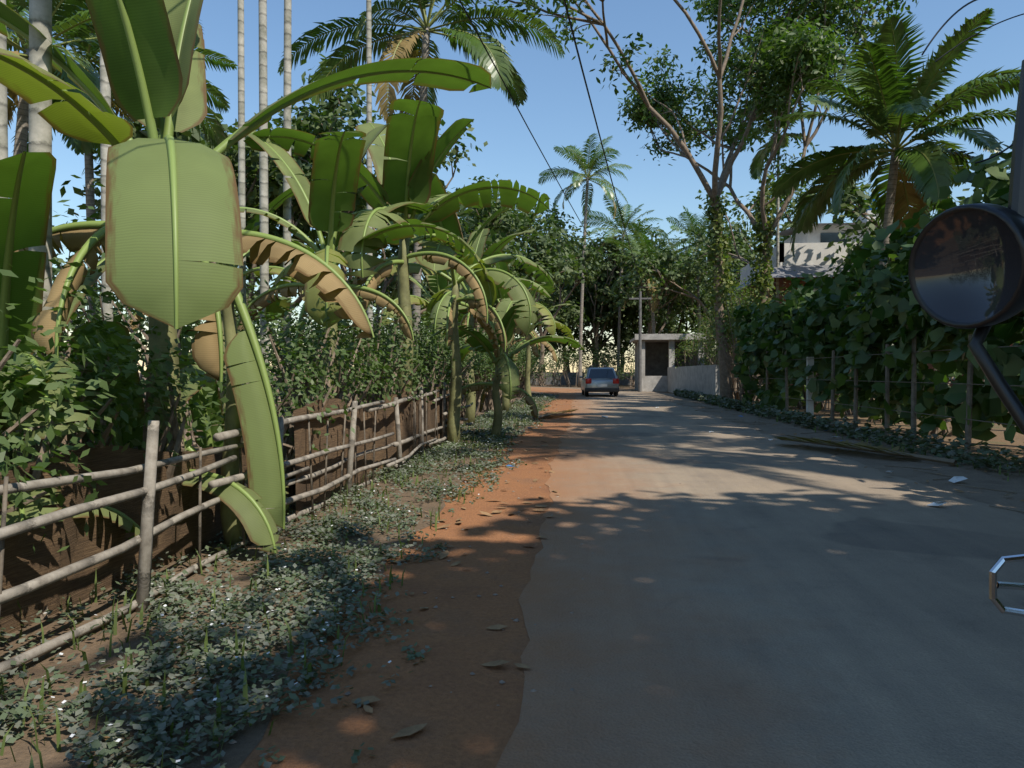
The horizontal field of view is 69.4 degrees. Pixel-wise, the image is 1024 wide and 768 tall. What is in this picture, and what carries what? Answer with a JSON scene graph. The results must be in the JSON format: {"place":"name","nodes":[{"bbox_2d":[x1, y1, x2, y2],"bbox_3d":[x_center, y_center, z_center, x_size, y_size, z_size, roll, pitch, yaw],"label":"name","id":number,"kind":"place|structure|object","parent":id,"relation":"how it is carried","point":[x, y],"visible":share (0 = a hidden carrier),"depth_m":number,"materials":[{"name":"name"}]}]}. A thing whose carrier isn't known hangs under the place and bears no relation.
{"place":"outdoors","nodes":[
{"label":"outdoors","id":0,"kind":"place"},
{"bbox_2d":[0,391,558,767],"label":"verge soil","id":1,"kind":"structure","parent":0,"point":[247,738],"depth_m":3.37,"materials":[{"name":"soil"}]},
{"bbox_2d":[0,151,104,469],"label":"banana plant","id":2,"kind":"object","parent":1,"relation":"on","point":[26,181],"visible":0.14,"depth_m":4.27,"materials":[{"name":"green plant"}]},
{"bbox_2d":[0,269,116,553],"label":"shrub","id":3,"kind":"object","parent":1,"relation":"on","point":[18,500],"visible":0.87,"depth_m":3.37,"materials":[{"name":"green plant"}]},
{"bbox_2d":[0,361,121,527],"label":"banana sucker","id":4,"kind":"object","parent":1,"relation":"on","point":[33,504],"visible":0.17,"depth_m":3.49,"materials":[{"name":"green plant"}]},
{"bbox_2d":[0,374,139,539],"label":"banana sucker","id":5,"kind":"object","parent":1,"relation":"on","point":[127,524],"visible":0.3,"depth_m":4.09,"materials":[{"name":"green plant"}]},
{"bbox_2d":[0,259,218,619],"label":"shrub","id":6,"kind":"object","parent":1,"relation":"on","point":[92,383],"visible":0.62,"depth_m":4.02,"materials":[{"name":"green plant"}]},
{"bbox_2d":[0,445,246,636],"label":"fibre net panel","id":7,"kind":"object","parent":1,"relation":"on","point":[23,563],"visible":0.49,"depth_m":4.15,"materials":[{"name":"wicker"}]},
{"bbox_2d":[26,268,228,478],"bbox_3d":[-2.482,0.233,4.787,1.464,1.912,1.582,0,1,5],"label":"shrub","id":8,"kind":"object","parent":1,"relation":"on","point":[172,433],"visible":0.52,"depth_m":4.75,"materials":[{"name":"green plant"}]},
{"bbox_2d":[14,320,281,553],"bbox_3d":[-2.708,0.471,5.253,2.181,1.803,1.343,0,1,-11],"label":"banana sucker","id":9,"kind":"object","parent":1,"relation":"on","point":[257,521],"visible":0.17,"depth_m":4.93,"materials":[{"name":"green plant"}]},
{"bbox_2d":[140,131,285,547],"bbox_3d":[-2.228,-0.393,5.424,1.420,3.130,0.401,1,1,34],"label":"banana leaf","id":10,"kind":"object","parent":1,"relation":"on","point":[250,411],"visible":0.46,"depth_m":5.13,"materials":[{"name":"green"}]},
{"bbox_2d":[179,352,292,508],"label":"shrub","id":11,"kind":"object","parent":1,"relation":"on","point":[208,438],"visible":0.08,"depth_m":6.36,"materials":[{"name":"green plant"}]},
{"bbox_2d":[0,382,472,673],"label":"bamboo fence","id":12,"kind":"object","parent":1,"relation":"on","point":[143,539],"visible":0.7,"depth_m":4.01,"materials":[{"name":"wood"}]},
{"bbox_2d":[293,387,447,521],"bbox_3d":[-1.437,0.570,10.389,0.178,1.024,8.600,0,1,5],"label":"woven fence panel","id":13,"kind":"object","parent":12,"relation":"attached to","point":[385,421],"visible":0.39,"depth_m":8.07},
{"bbox_2d":[0,0,491,451],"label":"banana plant","id":14,"kind":"object","parent":1,"relation":"on","point":[171,203],"visible":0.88,"depth_m":4.49,"materials":[{"name":"green plant"}]},
{"bbox_2d":[184,302,373,507],"bbox_3d":[-2.211,0.197,6.861,1.615,1.918,1.737,-1,1,-34],"label":"shrub","id":15,"kind":"object","parent":1,"relation":"on","point":[288,443],"visible":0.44,"depth_m":6.75,"materials":[{"name":"green plant"}]},
{"bbox_2d":[0,393,561,767],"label":"ground cover plants","id":16,"kind":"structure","parent":1,"relation":"on","point":[151,717],"depth_m":3.40,"materials":[{"name":"green plant"}]},
{"bbox_2d":[220,290,409,469],"bbox_3d":[-2.201,-0.021,8.229,1.966,2.322,3.065,0,1,5],"label":"shrub","id":17,"kind":"object","parent":1,"relation":"on","point":[354,386],"visible":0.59,"depth_m":8.05,"materials":[{"name":"green plant"}]},
{"bbox_2d":[237,123,478,397],"bbox_3d":[-2.276,-1.139,9.201,3.227,4.506,2.884,0,1,-22],"label":"banana plant","id":18,"kind":"object","parent":1,"relation":"on","point":[322,203],"visible":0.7,"depth_m":9.02,"materials":[{"name":"green plant"}]},
{"bbox_2d":[281,278,454,407],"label":"shrub","id":19,"kind":"object","parent":1,"relation":"on","point":[396,369],"visible":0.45,"depth_m":9.98,"materials":[{"name":"green plant"}]},
{"bbox_2d":[243,99,549,391],"bbox_3d":[-1.381,-1.448,10.752,3.858,5.071,3.577,0,1,5],"label":"banana plant","id":20,"kind":"object","parent":1,"relation":"on","point":[409,155],"visible":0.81,"depth_m":10.29,"materials":[{"name":"green plant"}]},
{"bbox_2d":[349,305,475,409],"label":"shrub","id":21,"kind":"object","parent":1,"relation":"on","point":[432,362],"visible":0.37,"depth_m":12.72,"materials":[{"name":"green plant"}]},
{"bbox_2d":[396,320,489,404],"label":"shrub","id":22,"kind":"object","parent":1,"relation":"on","point":[469,366],"visible":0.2,"depth_m":15.42,"materials":[{"name":"green plant"}]},
{"bbox_2d":[367,173,553,443],"bbox_3d":[-1.025,-1.136,12.350,3.331,4.402,3.527,0,1,5],"label":"banana plant","id":23,"kind":"object","parent":1,"relation":"on","point":[520,291],"visible":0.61,"depth_m":12.41,"materials":[{"name":"green plant"}]},
{"bbox_2d":[431,315,502,420],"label":"shrub","id":24,"kind":"object","parent":1,"relation":"on","point":[483,376],"visible":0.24,"depth_m":18.83,"materials":[{"name":"green plant"}]},
{"bbox_2d":[394,228,549,425],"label":"banana plant","id":25,"kind":"object","parent":1,"relation":"on","point":[442,297],"visible":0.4,"depth_m":17.06,"materials":[{"name":"green plant"}]},
{"bbox_2d":[461,323,524,410],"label":"shrub","id":26,"kind":"object","parent":1,"relation":"on","point":[488,403],"visible":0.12,"depth_m":23.62,"materials":[{"name":"green plant"}]},
{"bbox_2d":[429,293,584,438],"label":"banana plant","id":27,"kind":"object","parent":1,"relation":"on","point":[477,341],"visible":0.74,"depth_m":13.80,"materials":[{"name":"green plant"}]},
{"bbox_2d":[458,251,555,410],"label":"banana plant","id":28,"kind":"object","parent":1,"relation":"on","point":[501,293],"visible":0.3,"depth_m":21.73,"materials":[{"name":"green plant"}]},
{"bbox_2d":[482,331,537,402],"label":"shrub","id":29,"kind":"object","parent":1,"relation":"on","point":[520,363],"visible":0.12,"depth_m":29.56,"materials":[{"name":"green plant"}]},
{"bbox_2d":[514,336,545,396],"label":"shrub","id":30,"kind":"object","parent":1,"relation":"on","point":[522,382],"visible":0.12,"depth_m":36.55,"materials":[{"name":"green plant"}]},
{"bbox_2d":[505,271,573,396],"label":"banana plant","id":31,"kind":"object","parent":1,"relation":"on","point":[559,325],"visible":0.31,"depth_m":27.96,"materials":[{"name":"green plant"}]},
{"bbox_2d":[239,385,575,767],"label":"shoulder","id":32,"kind":"object","parent":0,"point":[470,722],"visible":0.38,"depth_m":3.30},
{"bbox_2d":[7,0,1023,371],"label":"sky","id":33,"kind":"structure","parent":0,"point":[557,111],"materials":[{"name":"blue"}]},
{"bbox_2d":[13,372,1023,486],"bbox_3d":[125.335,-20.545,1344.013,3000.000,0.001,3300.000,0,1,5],"label":"ground","id":34,"kind":"structure","parent":0,"point":[999,441],"depth_m":15.68,"materials":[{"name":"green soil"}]},
{"bbox_2d":[0,0,7,197],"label":"areca palm","id":35,"kind":"object","parent":34,"relation":"on","point":[3,120],"visible":0.21,"depth_m":6.91,"materials":[{"name":"grey"}]},
{"bbox_2d":[28,0,51,429],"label":"areca palm","id":36,"kind":"object","parent":34,"relation":"on","point":[40,56],"visible":0.15,"depth_m":4.84,"materials":[{"name":"grey"}]},
{"bbox_2d":[24,253,147,434],"bbox_3d":[-9.177,-0.973,14.467,3.982,4.025,4.225,0,1,5],"label":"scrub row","id":37,"kind":"object","parent":34,"relation":"on","point":[60,260],"visible":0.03,"depth_m":14.47,"materials":[{"name":"green plant"}]},
{"bbox_2d":[52,210,147,423],"bbox_3d":[-10.207,-1.711,17.165,4.264,5.403,4.046,-1,1,-43],"label":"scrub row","id":38,"kind":"object","parent":34,"relation":"on","point":[53,277],"visible":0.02,"depth_m":16.84,"materials":[{"name":"green plant"}]},
{"bbox_2d":[100,50,112,320],"bbox_3d":[-5.078,-6.231,9.540,4.028,14.650,4.417,0,1,5],"label":"areca palm","id":39,"kind":"object","parent":34,"relation":"on","point":[105,89],"visible":0.16,"depth_m":9.43,"materials":[{"name":"grey"}]},
{"bbox_2d":[6,0,229,198],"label":"coconut palm","id":40,"kind":"object","parent":34,"relation":"on","point":[63,20],"visible":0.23,"depth_m":17.32,"materials":[{"name":"green"}]},
{"bbox_2d":[6,0,237,314],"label":"coconut palm","id":41,"kind":"object","parent":34,"relation":"on","point":[86,147],"visible":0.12,"depth_m":23.47,"materials":[{"name":"green"}]},
{"bbox_2d":[63,297,269,444],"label":"scrub","id":42,"kind":"object","parent":34,"relation":"on","point":[184,341],"visible":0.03,"depth_m":12.38,"materials":[{"name":"green plant"}]},
{"bbox_2d":[52,175,295,450],"bbox_3d":[-4.776,-0.901,9.800,3.527,4.026,3.598,1,1,33],"label":"tree","id":43,"kind":"object","parent":34,"relation":"on","point":[55,271],"visible":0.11,"depth_m":9.69,"materials":[{"name":"green plant"}]},
{"bbox_2d":[60,116,321,323],"bbox_3d":[-10.996,-4.532,27.649,8.409,10.753,13.343,0,1,5],"label":"tree","id":44,"kind":"object","parent":34,"relation":"on","point":[275,189],"visible":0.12,"depth_m":27.71,"materials":[{"name":"green plant"}]},
{"bbox_2d":[128,188,314,424],"bbox_3d":[-4.578,-1.145,12.050,3.148,4.427,3.495,0,1,5],"label":"banana plant","id":45,"kind":"object","parent":34,"relation":"on","point":[276,203],"visible":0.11,"depth_m":11.89,"materials":[{"name":"green plant"}]},
{"bbox_2d":[237,0,245,442],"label":"areca palm","id":46,"kind":"object","parent":34,"relation":"on","point":[241,142],"visible":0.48,"depth_m":12.88,"materials":[{"name":"grey"}]},
{"bbox_2d":[259,0,269,376],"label":"areca palm","id":47,"kind":"object","parent":34,"relation":"on","point":[263,182],"visible":0.43,"depth_m":11.34,"materials":[{"name":"grey"}]},
{"bbox_2d":[283,0,291,432],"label":"areca palm","id":48,"kind":"object","parent":34,"relation":"on","point":[287,91],"visible":0.5,"depth_m":12.08,"materials":[{"name":"grey"}]},
{"bbox_2d":[188,45,397,396],"bbox_3d":[-9.924,-7.134,35.064,11.813,15.690,13.478,0,1,5],"label":"tree","id":49,"kind":"object","parent":34,"relation":"on","point":[318,123],"visible":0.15,"depth_m":32.98,"materials":[{"name":"green plant"}]},
{"bbox_2d":[366,0,372,374],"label":"areca palm","id":50,"kind":"object","parent":34,"relation":"on","point":[368,86],"visible":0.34,"depth_m":16.22,"materials":[{"name":"grey"}]},
{"bbox_2d":[246,159,495,342],"bbox_3d":[-6.821,-5.046,32.911,9.670,11.602,13.125,1,1,48],"label":"tree","id":51,"kind":"object","parent":34,"relation":"on","point":[390,281],"visible":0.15,"depth_m":33.76,"materials":[{"name":"green plant"}]},
{"bbox_2d":[293,119,545,352],"bbox_3d":[-5.988,-6.215,38.999,15.283,13.741,14.893,0,1,5],"label":"tree","id":52,"kind":"object","parent":34,"relation":"on","point":[457,157],"visible":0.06,"depth_m":38.35,"materials":[{"name":"green plant"}]},
{"bbox_2d":[278,0,564,333],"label":"palm tree","id":53,"kind":"object","parent":34,"relation":"on","point":[414,44],"visible":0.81,"depth_m":23.96,"materials":[{"name":"green"}]},
{"bbox_2d":[379,246,491,385],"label":"banana plant","id":54,"kind":"object","parent":34,"relation":"on","point":[436,282],"visible":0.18,"depth_m":20.98,"materials":[{"name":"green plant"}]},
{"bbox_2d":[378,194,585,331],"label":"tree","id":55,"kind":"object","parent":34,"relation":"on","point":[554,266],"visible":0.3,"depth_m":44.38,"materials":[{"name":"green plant"}]},
{"bbox_2d":[0,402,1019,767],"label":"ground cover plants","id":56,"kind":"object","parent":34,"relation":"on","point":[114,632],"depth_m":3.50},
{"bbox_2d":[444,174,606,327],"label":"tree","id":57,"kind":"object","parent":34,"relation":"on","point":[530,223],"visible":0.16,"depth_m":52.63,"materials":[{"name":"green plant"}]},
{"bbox_2d":[533,358,560,386],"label":"bush","id":58,"kind":"object","parent":34,"relation":"on","point":[542,383],"visible":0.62,"depth_m":63.88,"materials":[{"name":"green plant"}]},
{"bbox_2d":[538,329,574,372],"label":"bush","id":59,"kind":"object","parent":34,"relation":"on","point":[557,353],"visible":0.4,"depth_m":74.90,"materials":[{"name":"green plant"}]},
{"bbox_2d":[541,343,574,385],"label":"bush","id":60,"kind":"object","parent":34,"relation":"on","point":[560,361],"visible":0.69,"depth_m":65.42,"materials":[{"name":"green plant"}]},
{"bbox_2d":[513,203,613,385],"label":"tree","id":61,"kind":"object","parent":34,"relation":"on","point":[556,294],"visible":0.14,"depth_m":64.56,"materials":[{"name":"green plant"}]},
{"bbox_2d":[551,342,588,386],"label":"bush","id":62,"kind":"object","parent":34,"relation":"on","point":[569,356],"visible":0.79,"depth_m":60.82,"materials":[{"name":"green plant"}]},
{"bbox_2d":[530,373,634,384],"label":"wall","id":63,"kind":"structure","parent":34,"relation":"on","point":[624,381],"depth_m":71.79,"materials":[{"name":"concrete"}]},
{"bbox_2d":[538,133,632,387],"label":"coconut","id":64,"kind":"object","parent":34,"relation":"on","point":[581,161],"visible":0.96,"depth_m":59.64,"materials":[{"name":"green"}]},
{"bbox_2d":[573,340,614,367],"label":"bush","id":65,"kind":"object","parent":34,"relation":"on","point":[590,350],"visible":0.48,"depth_m":73.19,"materials":[{"name":"green plant"}]},
{"bbox_2d":[544,275,648,364],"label":"tree","id":66,"kind":"object","parent":34,"relation":"on","point":[572,316],"visible":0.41,"depth_m":73.61,"materials":[{"name":"green plant"}]},
{"bbox_2d":[561,313,636,372],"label":"tree","id":67,"kind":"object","parent":34,"relation":"on","point":[604,338],"visible":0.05,"depth_m":83.89,"materials":[{"name":"green plant"}]},
{"bbox_2d":[588,342,618,367],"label":"bush","id":68,"kind":"object","parent":34,"relation":"on","point":[604,356],"visible":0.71,"depth_m":64.71,"materials":[{"name":"green plant"}]},
{"bbox_2d":[562,217,667,366],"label":"tree","id":69,"kind":"object","parent":34,"relation":"on","point":[608,246],"visible":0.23,"depth_m":72.67,"materials":[{"name":"green plant"}]},
{"bbox_2d":[558,256,678,372],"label":"tree","id":70,"kind":"object","parent":34,"relation":"on","point":[628,324],"visible":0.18,"depth_m":74.25,"materials":[{"name":"green plant"}]},
{"bbox_2d":[581,193,666,383],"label":"coconut","id":71,"kind":"object","parent":34,"relation":"on","point":[618,220],"visible":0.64,"depth_m":70.86,"materials":[{"name":"green"}]},
{"bbox_2d":[604,222,701,333],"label":"coconut","id":72,"kind":"object","parent":34,"relation":"on","point":[643,239],"visible":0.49,"depth_m":60.96,"materials":[{"name":"green"}]},
{"bbox_2d":[451,0,858,399],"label":"tree","id":73,"kind":"object","parent":34,"relation":"on","point":[719,112],"visible":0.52,"depth_m":29.09,"materials":[{"name":"green plant"}]},
{"bbox_2d":[705,172,775,352],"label":"climbing vines","id":74,"kind":"object","parent":73,"relation":"attached to","point":[724,244],"visible":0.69,"depth_m":29.40,"materials":[{"name":"green plant"}]},
{"bbox_2d":[606,239,709,333],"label":"tree","id":75,"kind":"object","parent":34,"relation":"on","point":[691,287],"visible":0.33,"depth_m":65.89,"materials":[{"name":"green plant"}]},
{"bbox_2d":[630,334,705,391],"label":"gate shed","id":76,"kind":"structure","parent":34,"relation":"on","point":[656,351],"depth_m":49.26,"materials":[{"name":"concrete"}]},
{"bbox_2d":[642,287,707,352],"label":"tree","id":77,"kind":"object","parent":34,"relation":"on","point":[677,329],"visible":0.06,"depth_m":85.26,"materials":[{"name":"green plant"}]},
{"bbox_2d":[666,327,716,367],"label":"bush","id":78,"kind":"object","parent":34,"relation":"on","point":[685,346],"visible":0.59,"depth_m":41.00,"materials":[{"name":"green plant"}]},
{"bbox_2d":[667,365,719,397],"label":"boundary wall","id":79,"kind":"structure","parent":34,"relation":"on","point":[704,379],"depth_m":35.40,"materials":[{"name":"concrete"}]},
{"bbox_2d":[650,206,738,333],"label":"coconut","id":80,"kind":"object","parent":34,"relation":"on","point":[691,220],"visible":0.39,"depth_m":64.41,"materials":[{"name":"green"}]},
{"bbox_2d":[610,214,783,387],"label":"tree","id":81,"kind":"object","parent":34,"relation":"on","point":[649,264],"visible":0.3,"depth_m":57.79,"materials":[{"name":"green plant"}]},
{"bbox_2d":[659,252,739,348],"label":"tree","id":82,"kind":"object","parent":34,"relation":"on","point":[692,300],"visible":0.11,"depth_m":70.27,"materials":[{"name":"green plant"}]},
{"bbox_2d":[687,291,744,364],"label":"bush","id":83,"kind":"object","parent":34,"relation":"on","point":[710,345],"visible":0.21,"depth_m":37.10,"materials":[{"name":"green plant"}]},
{"bbox_2d":[689,259,771,399],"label":"climbing vines","id":84,"kind":"object","parent":34,"relation":"on","point":[733,379],"visible":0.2,"depth_m":32.78,"materials":[{"name":"green plant"}]},
{"bbox_2d":[703,277,787,403],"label":"bush","id":85,"kind":"object","parent":34,"relation":"on","point":[740,388],"visible":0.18,"depth_m":28.66,"materials":[{"name":"green plant"}]},
{"bbox_2d":[617,0,918,400],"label":"tree","id":86,"kind":"object","parent":34,"relation":"on","point":[809,54],"visible":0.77,"depth_m":28.57,"materials":[{"name":"green plant"}]},
{"bbox_2d":[735,102,821,393],"bbox_3d":[12.225,-6.552,35.114,4.010,14.463,3.463,0,1,5],"label":"palm tree","id":87,"kind":"object","parent":34,"relation":"on","point":[759,157],"visible":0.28,"depth_m":34.88,"materials":[{"name":"green"}]},
{"bbox_2d":[760,270,831,409],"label":"bush","id":88,"kind":"object","parent":34,"relation":"on","point":[800,403],"visible":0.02,"depth_m":24.81,"materials":[{"name":"green plant"}]},
{"bbox_2d":[676,179,932,288],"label":"tree","id":89,"kind":"object","parent":34,"relation":"on","point":[705,247],"visible":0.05,"depth_m":48.63,"materials":[{"name":"green plant"}]},
{"bbox_2d":[724,141,1023,449],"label":"hedge","id":90,"kind":"object","parent":34,"relation":"on","point":[815,319],"visible":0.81,"depth_m":13.81,"materials":[{"name":"green plant"}]},
{"bbox_2d":[729,335,1023,472],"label":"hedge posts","id":91,"kind":"object","parent":34,"relation":"on","point":[887,381],"visible":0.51,"depth_m":13.33,"materials":[{"name":"grey wood"}]},
{"bbox_2d":[769,8,1020,399],"bbox_3d":[11.785,-4.772,22.450,7.374,11.321,8.062,0,1,5],"label":"coconut","id":92,"kind":"object","parent":34,"relation":"on","point":[891,100],"visible":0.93,"depth_m":21.53,"materials":[{"name":"green"}]},
{"bbox_2d":[818,163,1021,342],"bbox_3d":[20.253,-5.667,29.505,10.943,12.943,14.903,-1,1,-30],"label":"tree","id":93,"kind":"object","parent":34,"relation":"on","point":[856,196],"visible":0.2,"depth_m":31.53,"materials":[{"name":"green plant"}]},
{"bbox_2d":[847,321,1019,436],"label":"hedge","id":94,"kind":"object","parent":34,"relation":"on","point":[935,431],"visible":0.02,"depth_m":14.69,"materials":[{"name":"green plant"}]},
{"bbox_2d":[496,387,1023,767],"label":"road","id":95,"kind":"structure","parent":0,"point":[852,625],"depth_m":3.85,"materials":[{"name":"asphalt"}]},
{"bbox_2d":[103,399,1023,740],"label":"fallen leaves","id":96,"kind":"object","parent":95,"relation":"on","point":[407,731],"visible":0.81,"depth_m":6.04,"materials":[{"name":"brown plant"}]},
{"bbox_2d":[579,367,618,396],"bbox_3d":[4.561,-0.118,38.719,2.020,1.480,4.000,0,1,2],"label":"hatchback car","id":97,"kind":"object","parent":95,"relation":"on","point":[600,379],"visible":1,"depth_m":36.95,"materials":[{"name":"blue paint"}]},
{"bbox_2d":[190,403,1019,743],"bbox_3d":[3.417,0.978,15.731,6.912,0.019,29.555,0,1,5],"label":"pebbles grit","id":98,"kind":"object","parent":95,"relation":"on","point":[572,613],"visible":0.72,"depth_m":4.09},
{"bbox_2d":[602,407,1014,505],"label":"litter scraps","id":99,"kind":"object","parent":95,"relation":"on","point":[954,479],"visible":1,"depth_m":8.28,"materials":[{"name":"white plastic"}]},
{"bbox_2d":[530,386,1023,514],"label":"shoulder","id":100,"kind":"object","parent":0,"point":[991,478],"visible":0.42,"depth_m":9.97},
{"bbox_2d":[629,291,651,391],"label":"utility pole","id":101,"kind":"object","parent":100,"relation":"on","point":[640,298],"visible":1,"depth_m":46.36,"materials":[{"name":"concrete"}]},
{"bbox_2d":[459,0,1023,296],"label":"overhead wires","id":102,"kind":"object","parent":101,"relation":"attached to","point":[927,46],"visible":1,"depth_m":9.09,"materials":[{"name":"black"}]},
{"bbox_2d":[533,408,957,464],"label":"fallen dry fronds","id":103,"kind":"object","parent":100,"relation":"on","point":[863,446],"visible":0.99,"depth_m":11.09,"materials":[{"name":"brown"}]},
{"bbox_2d":[673,388,1023,475],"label":"verge weeds","id":104,"kind":"object","parent":100,"relation":"on","point":[805,419],"visible":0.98,"depth_m":12.50,"materials":[{"name":"green plant"}]},
{"bbox_2d":[728,192,983,394],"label":"house","id":105,"kind":"structure","parent":0,"point":[812,250],"depth_m":35.01,"materials":[{"name":"white paint"}]},
{"bbox_2d":[989,60,1023,616],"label":"rickshaw frame","id":106,"kind":"object","parent":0,"point":[1016,196],"visible":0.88,"depth_m":0.66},
{"bbox_2d":[908,203,1023,434],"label":"motorcycle mirror","id":107,"kind":"object","parent":106,"relation":"attached to","point":[966,266],"visible":1,"depth_m":0.68,"materials":[{"name":"mirror"}]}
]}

